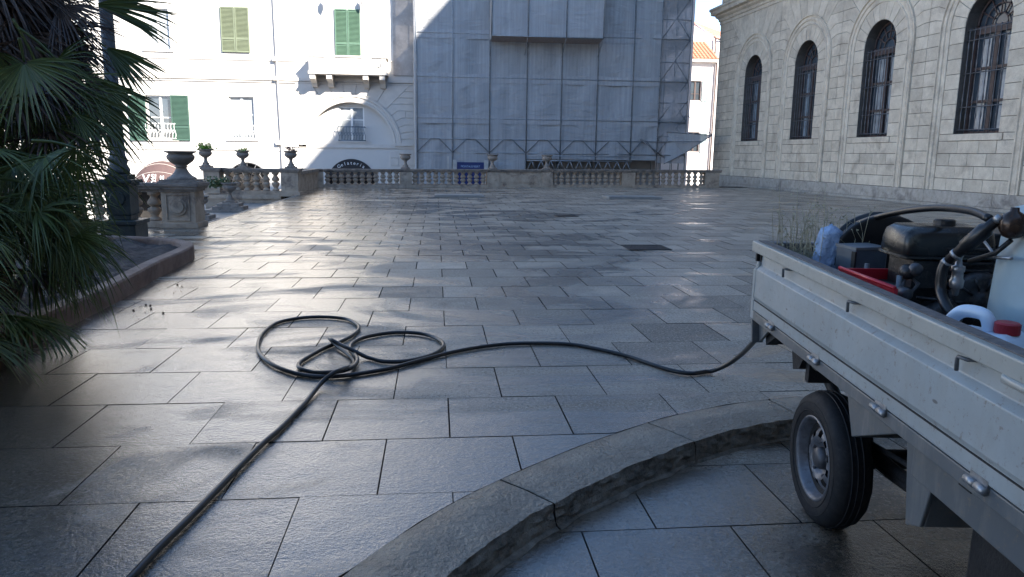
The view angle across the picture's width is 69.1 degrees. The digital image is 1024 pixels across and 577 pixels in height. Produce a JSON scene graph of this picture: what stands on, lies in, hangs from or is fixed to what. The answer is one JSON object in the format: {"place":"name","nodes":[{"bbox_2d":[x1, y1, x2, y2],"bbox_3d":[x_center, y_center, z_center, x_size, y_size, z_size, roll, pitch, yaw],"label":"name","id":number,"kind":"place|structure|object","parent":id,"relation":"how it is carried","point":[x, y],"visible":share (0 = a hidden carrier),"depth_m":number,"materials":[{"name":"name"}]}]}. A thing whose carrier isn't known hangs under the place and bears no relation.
{"place":"outdoors","nodes":[
{"label":"outdoors","id":0,"kind":"place"},
{"bbox_2d":[204,196,209,215],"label":"stone urn","id":1,"kind":"object","parent":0,"point":[205,201],"visible":0.23,"depth_m":17.81,"materials":[{"name":"grey stone"}]},
{"bbox_2d":[205,214,218,221],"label":"stone block","id":2,"kind":"structure","parent":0,"point":[211,217],"depth_m":17.80,"materials":[{"name":"grey stone"}]},
{"bbox_2d":[205,202,252,212],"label":"stone block","id":3,"kind":"structure","parent":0,"point":[221,207],"depth_m":21.88,"materials":[{"name":"grey stone"}]},
{"bbox_2d":[220,182,237,202],"bbox_3d":[-8.406,-2.846,22.119,0.496,0.596,0.496,0,10,-6],"label":"stone urn","id":4,"kind":"object","parent":3,"relation":"on","point":[229,188],"visible":1,"depth_m":22.00,"materials":[{"name":"grey stone"}]},
{"bbox_2d":[204,175,234,187],"bbox_3d":[-8.753,-3.185,22.212,0.932,0.406,1.159,0,10,-6],"label":"potted plant","id":5,"kind":"object","parent":4,"relation":"in","point":[215,183],"visible":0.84,"depth_m":22.09,"materials":[{"name":"green plant"}]},
{"bbox_2d":[205,203,265,217],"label":"stone staircase","id":6,"kind":"structure","parent":0,"point":[250,205],"depth_m":23.33,"materials":[{"name":"grey stone"}]},
{"bbox_2d":[208,195,297,222],"bbox_3d":[-6.900,-1.982,20.566,0.055,0.606,11.050,0,10,-6],"label":"plaza edge","id":7,"kind":"object","parent":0,"point":[249,209],"visible":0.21,"depth_m":18.87,"materials":[{"name":"stone"}]},
{"bbox_2d":[0,183,1004,576],"bbox_3d":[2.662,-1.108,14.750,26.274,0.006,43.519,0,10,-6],"label":"plaza paving","id":8,"kind":"structure","parent":0,"point":[170,459],"depth_m":5.22,"materials":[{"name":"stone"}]},
{"bbox_2d":[0,232,194,360],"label":"planter bed","id":9,"kind":"object","parent":8,"relation":"on","point":[153,258],"visible":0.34,"depth_m":8.51,"materials":[{"name":"grey stone"}]},
{"bbox_2d":[0,197,94,385],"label":"young fan palm","id":10,"kind":"object","parent":9,"relation":"on","point":[6,319],"visible":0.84,"depth_m":4.96,"materials":[{"name":"green plant"}]},
{"bbox_2d":[0,16,150,366],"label":"fan palm","id":11,"kind":"object","parent":9,"relation":"on","point":[68,238],"visible":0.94,"depth_m":5.35,"materials":[{"name":"green plant"}]},
{"bbox_2d":[0,0,183,302],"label":"fan palm","id":12,"kind":"object","parent":9,"relation":"on","point":[53,51],"visible":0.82,"depth_m":5.93,"materials":[{"name":"green plant"}]},
{"bbox_2d":[8,182,209,227],"bbox_3d":[-8.541,-1.647,14.483,4.940,0.870,0.790,0,10,-6],"label":"balustrade","id":13,"kind":"object","parent":8,"relation":"on","point":[182,204],"visible":0.46,"depth_m":14.43,"materials":[{"name":"stone"}]},
{"bbox_2d":[157,151,205,182],"bbox_3d":[-6.483,-2.387,14.563,0.740,0.610,0.620,0,10,-6],"label":"stone urn","id":14,"kind":"object","parent":13,"relation":"on","point":[180,160],"visible":1,"depth_m":14.39,"materials":[{"name":"grey stone"}]},
{"bbox_2d":[97,0,149,236],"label":"lamp post","id":15,"kind":"object","parent":8,"relation":"on","point":[137,226],"visible":0.59,"depth_m":11.92,"materials":[{"name":"black metal"}]},
{"bbox_2d":[104,284,182,317],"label":"soil crumbs","id":16,"kind":"object","parent":8,"relation":"on","point":[151,305],"visible":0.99,"depth_m":7.23,"materials":[{"name":"soil"}]},
{"bbox_2d":[200,167,318,208],"bbox_3d":[-9.334,-2.652,28.863,3.330,4.110,6.080,0,10,-6],"label":"wing balustrade","id":17,"kind":"object","parent":8,"relation":"on","point":[297,181],"visible":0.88,"depth_m":25.83,"materials":[{"name":"stone"}]},
{"bbox_2d":[197,149,212,167],"bbox_3d":[-10.590,-4.500,25.681,0.522,0.627,0.522,0,10,-6],"label":"stone urn","id":18,"kind":"object","parent":17,"relation":"on","point":[205,154],"visible":1,"depth_m":25.55,"materials":[{"name":"grey stone"}]},
{"bbox_2d":[195,141,216,150],"bbox_3d":[-10.579,-4.897,25.610,0.575,0.357,0.660,9,13,39],"label":"potted plant","id":19,"kind":"object","parent":18,"relation":"in","point":[205,146],"visible":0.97,"depth_m":25.48,"materials":[{"name":"green plant"}]},
{"bbox_2d":[234,150,249,167],"bbox_3d":[-9.350,-4.482,25.811,0.505,0.607,0.505,0,10,-6],"label":"stone urn","id":20,"kind":"object","parent":17,"relation":"on","point":[242,155],"visible":0.98,"depth_m":25.69,"materials":[{"name":"grey stone"}]},
{"bbox_2d":[236,147,248,151],"bbox_3d":[-9.387,-4.799,25.736,0.493,0.233,0.522,0,10,-6],"label":"potted plant","id":21,"kind":"object","parent":20,"relation":"in","point":[242,149],"visible":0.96,"depth_m":25.66,"materials":[{"name":"green plant"}]},
{"bbox_2d":[283,151,297,168],"bbox_3d":[-7.729,-4.505,25.972,0.505,0.607,0.505,0,10,-6],"label":"stone urn","id":22,"kind":"object","parent":17,"relation":"on","point":[290,155],"visible":1,"depth_m":25.85,"materials":[{"name":"grey stone"}]},
{"bbox_2d":[283,146,297,150],"bbox_3d":[-7.724,-4.861,25.943,0.452,0.295,0.394,-8,14,-41],"label":"potted plant","id":23,"kind":"object","parent":22,"relation":"in","point":[289,149],"visible":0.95,"depth_m":25.91,"materials":[{"name":"green plant"}]},
{"bbox_2d":[126,315,755,576],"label":"water hose","id":24,"kind":"object","parent":8,"relation":"on","point":[353,355],"visible":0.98,"depth_m":5.17,"materials":[{"name":"black rubber"}]},
{"bbox_2d":[435,193,483,197],"bbox_3d":[-1.864,-3.279,26.182,1.720,0.081,1.000,0,10,-6],"label":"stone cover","id":25,"kind":"object","parent":8,"relation":"on","point":[459,195],"visible":1,"depth_m":25.75,"materials":[{"name":"grey stone"}]},
{"bbox_2d":[303,169,721,187],"bbox_3d":[0.247,-5.068,34.104,20.616,0.883,0.380,-2,11,-14],"label":"balustrade","id":26,"kind":"object","parent":8,"relation":"on","point":[525,178],"visible":0.99,"depth_m":34.04,"materials":[{"name":"stone"}]},
{"bbox_2d":[400,154,410,168],"bbox_3d":[-4.693,-5.596,32.723,0.549,0.660,0.549,0,10,-6],"label":"stone urn","id":27,"kind":"object","parent":26,"relation":"on","point":[405,158],"visible":1,"depth_m":32.58,"materials":[{"name":"grey stone"}]},
{"bbox_2d":[486,154,497,168],"bbox_3d":[-0.883,-5.737,33.679,0.549,0.660,0.549,0,10,-6],"label":"stone urn","id":28,"kind":"object","parent":26,"relation":"on","point":[491,158],"visible":1,"depth_m":33.54,"materials":[{"name":"grey stone"}]},
{"bbox_2d":[541,155,552,169],"bbox_3d":[1.608,-5.830,34.304,0.549,0.660,0.549,0,10,-6],"label":"stone urn","id":29,"kind":"object","parent":26,"relation":"on","point":[546,158],"visible":1,"depth_m":34.16,"materials":[{"name":"grey stone"}]},
{"bbox_2d":[555,215,578,216],"bbox_3d":[1.349,-1.811,18.503,0.530,0.010,0.600,0,10,-6],"label":"drain grate","id":30,"kind":"object","parent":8,"relation":"on","point":[566,216],"visible":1,"depth_m":18.28,"materials":[{"name":"metal"}]},
{"bbox_2d":[602,195,661,198],"bbox_3d":[4.280,-3.268,26.557,1.900,0.081,1.100,0,10,-6],"label":"stone cover","id":31,"kind":"object","parent":8,"relation":"on","point":[630,197],"visible":1,"depth_m":26.09,"materials":[{"name":"grey stone"}]},
{"bbox_2d":[621,245,671,249],"bbox_3d":[2.215,-0.684,12.335,0.700,0.010,0.650,0,10,-6],"label":"drain grate","id":32,"kind":"object","parent":8,"relation":"on","point":[645,247],"visible":1,"depth_m":12.29,"materials":[{"name":"metal"}]},
{"bbox_2d":[694,0,721,36],"label":"sky","id":33,"kind":"structure","parent":0,"point":[703,16],"materials":[{"name":"white"}]},
{"bbox_2d":[493,403,972,576],"bbox_3d":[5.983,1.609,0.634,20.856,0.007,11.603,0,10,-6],"label":"road paving","id":34,"kind":"structure","parent":0,"point":[728,491],"depth_m":3.22,"materials":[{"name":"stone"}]},
{"bbox_2d":[343,393,847,576],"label":"kerb","id":35,"kind":"structure","parent":34,"relation":"on","point":[492,529],"depth_m":3.44,"materials":[{"name":"stone"}]},
{"bbox_2d":[750,240,1023,576],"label":"flatbed truck","id":36,"kind":"object","parent":34,"relation":"on","point":[942,395],"visible":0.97,"depth_m":2.52,"materials":[{"name":"white paint"}]},
{"bbox_2d":[769,183,875,261],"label":"dry weeds","id":37,"kind":"object","parent":36,"relation":"on","point":[806,253],"visible":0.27,"depth_m":3.77,"materials":[{"name":"brown plant"}]},
{"bbox_2d":[813,224,842,269],"bbox_3d":[1.556,-0.163,3.665,0.174,0.318,0.124,0,10,-6],"label":"plastic bag","id":38,"kind":"object","parent":36,"relation":"in","point":[831,234],"visible":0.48,"depth_m":3.62,"materials":[{"name":"blue plastic"}]},
{"bbox_2d":[835,243,886,268],"bbox_3d":[1.631,-0.144,3.475,0.177,0.123,0.146,-2,11,-14],"label":"tool box","id":39,"kind":"object","parent":36,"relation":"on","point":[854,255],"visible":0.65,"depth_m":3.42,"materials":[{"name":"grey metal"}]},
{"bbox_2d":[838,266,897,294],"bbox_3d":[1.540,0.032,2.953,0.307,0.174,0.487,1,10,1],"label":"red crate","id":40,"kind":"object","parent":36,"relation":"on","point":[872,276],"visible":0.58,"depth_m":3.07,"materials":[{"name":"plastic"}]},
{"bbox_2d":[834,212,912,268],"bbox_3d":[1.833,-0.104,3.718,0.576,0.549,0.221,1,10,1],"label":"hose reel","id":41,"kind":"object","parent":36,"relation":"on","point":[875,230],"visible":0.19,"depth_m":3.60,"materials":[{"name":"black rubber"}]},
{"bbox_2d":[864,218,1012,326],"bbox_3d":[1.832,0.050,2.850,0.711,0.590,0.822,0,10,-6],"label":"pump engine","id":42,"kind":"object","parent":36,"relation":"on","point":[917,252],"visible":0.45,"depth_m":2.93,"materials":[{"name":"metal"}]},
{"bbox_2d":[853,204,1001,321],"bbox_3d":[1.688,-0.200,3.265,0.200,0.390,1.697,2,10,8],"label":"hose","id":43,"kind":"object","parent":42,"relation":"on","point":[976,237],"visible":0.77,"depth_m":2.58,"materials":[{"name":"black rubber"}]},
{"bbox_2d":[967,207,1023,263],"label":"float bulb","id":44,"kind":"object","parent":42,"relation":"attached to","point":[1011,225],"visible":1,"depth_m":2.39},
{"bbox_2d":[946,304,1023,347],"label":"jerrycan","id":45,"kind":"object","parent":36,"relation":"on","point":[1009,331],"visible":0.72,"depth_m":2.32,"materials":[{"name":"white plastic"}]},
{"bbox_2d":[987,205,1023,331],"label":"water barrel","id":46,"kind":"object","parent":36,"relation":"on","point":[1006,299],"visible":0.25,"depth_m":2.46,"materials":[{"name":"white plastic"}]},
{"bbox_3d":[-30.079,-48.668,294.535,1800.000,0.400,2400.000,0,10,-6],"label":"street","id":47,"kind":"structure","parent":0,"visible":0},
{"bbox_2d":[4,0,414,218],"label":"white townhouse","id":48,"kind":"structure","parent":47,"relation":"on","point":[324,84],"depth_m":39.56,"materials":[{"name":"paint"}]},
{"bbox_2d":[139,192,161,217],"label":"doorway","id":49,"kind":"structure","parent":48,"relation":"in","point":[145,214],"depth_m":40.34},
{"bbox_2d":[145,9,169,49],"bbox_3d":[-18.438,-13.497,38.737,1.194,2.066,0.060,0,10,-6],"label":"window","id":50,"kind":"structure","parent":48,"relation":"in","point":[152,44],"depth_m":38.79,"materials":[{"name":"white glass"}]},
{"bbox_2d":[146,95,171,137],"bbox_3d":[-18.626,-9.093,39.520,1.391,2.273,0.060,0,10,-6],"label":"window","id":51,"kind":"structure","parent":48,"relation":"in","point":[164,101],"depth_m":39.50,"materials":[{"name":"white glass"}]},
{"bbox_2d":[229,97,254,137],"bbox_3d":[-14.472,-9.154,39.933,1.308,2.228,0.060,0,10,-6],"label":"window","id":52,"kind":"structure","parent":48,"relation":"in","point":[241,108],"depth_m":39.91,"materials":[{"name":"white glass"}]},
{"bbox_2d":[230,163,269,189],"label":"doorway","id":53,"kind":"structure","parent":48,"relation":"in","point":[261,187],"depth_m":40.62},
{"bbox_2d":[329,159,374,183],"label":"doorway","id":54,"kind":"structure","parent":48,"relation":"in","point":[331,181],"depth_m":41.17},
{"bbox_2d":[339,106,364,139],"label":"window","id":55,"kind":"structure","parent":48,"relation":"in","point":[348,116],"depth_m":40.75,"materials":[{"name":"white glass"}]},
{"bbox_2d":[447,156,487,183],"bbox_3d":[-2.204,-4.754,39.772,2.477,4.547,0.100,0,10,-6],"label":"hoarding sign","id":56,"kind":"object","parent":47,"relation":"on","point":[472,165],"visible":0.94,"depth_m":39.45,"materials":[{"name":"blue plastic"}]},
{"bbox_2d":[413,0,712,184],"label":"scaffolding","id":57,"kind":"object","parent":47,"relation":"on","point":[490,77],"visible":0.82,"depth_m":39.48,"materials":[{"name":"grey fabric"}]},
{"bbox_2d":[526,0,695,184],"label":"wrapped building","id":58,"kind":"structure","parent":47,"relation":"on","point":[639,164],"depth_m":42.33,"materials":[{"name":"grey paint"}]},
{"bbox_2d":[686,22,719,184],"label":"tile roofed house","id":59,"kind":"structure","parent":47,"relation":"on","point":[705,61],"depth_m":60.37,"materials":[{"name":"white paint"}]},
{"bbox_2d":[688,132,698,151],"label":"window","id":60,"kind":"structure","parent":59,"relation":"in","point":[695,149],"depth_m":60.85,"materials":[{"name":"white glass"}]},
{"bbox_2d":[690,81,700,100],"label":"window","id":61,"kind":"structure","parent":59,"relation":"in","point":[695,85],"depth_m":60.04,"materials":[{"name":"grey glass"}]},
{"bbox_2d":[709,0,1023,212],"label":"stone palace","id":62,"kind":"structure","parent":47,"relation":"on","point":[914,101],"depth_m":27.93,"materials":[{"name":"stone"}]},
{"bbox_2d":[743,57,761,140],"bbox_3d":[12.336,-9.575,37.474,0.369,4.200,1.880,-1,10,-8],"label":"window","id":63,"kind":"structure","parent":62,"relation":"in","point":[755,88],"depth_m":37.84,"materials":[{"name":"black glass"}]},
{"bbox_2d":[793,43,817,138],"bbox_3d":[13.058,-8.685,32.608,0.369,4.200,1.880,-1,10,-8],"label":"window","id":64,"kind":"structure","parent":62,"relation":"in","point":[809,69],"depth_m":32.91,"materials":[{"name":"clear glass"}]},
{"bbox_2d":[859,22,895,136],"bbox_3d":[13.797,-7.774,27.624,0.369,4.200,1.880,-1,10,-8],"label":"window","id":65,"kind":"structure","parent":62,"relation":"in","point":[883,54],"depth_m":27.88,"materials":[{"name":"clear glass"}]},
{"bbox_2d":[956,0,1013,133],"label":"window","id":66,"kind":"structure","parent":62,"relation":"in","point":[991,44],"depth_m":22.76,"materials":[{"name":"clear glass"}]}
]}

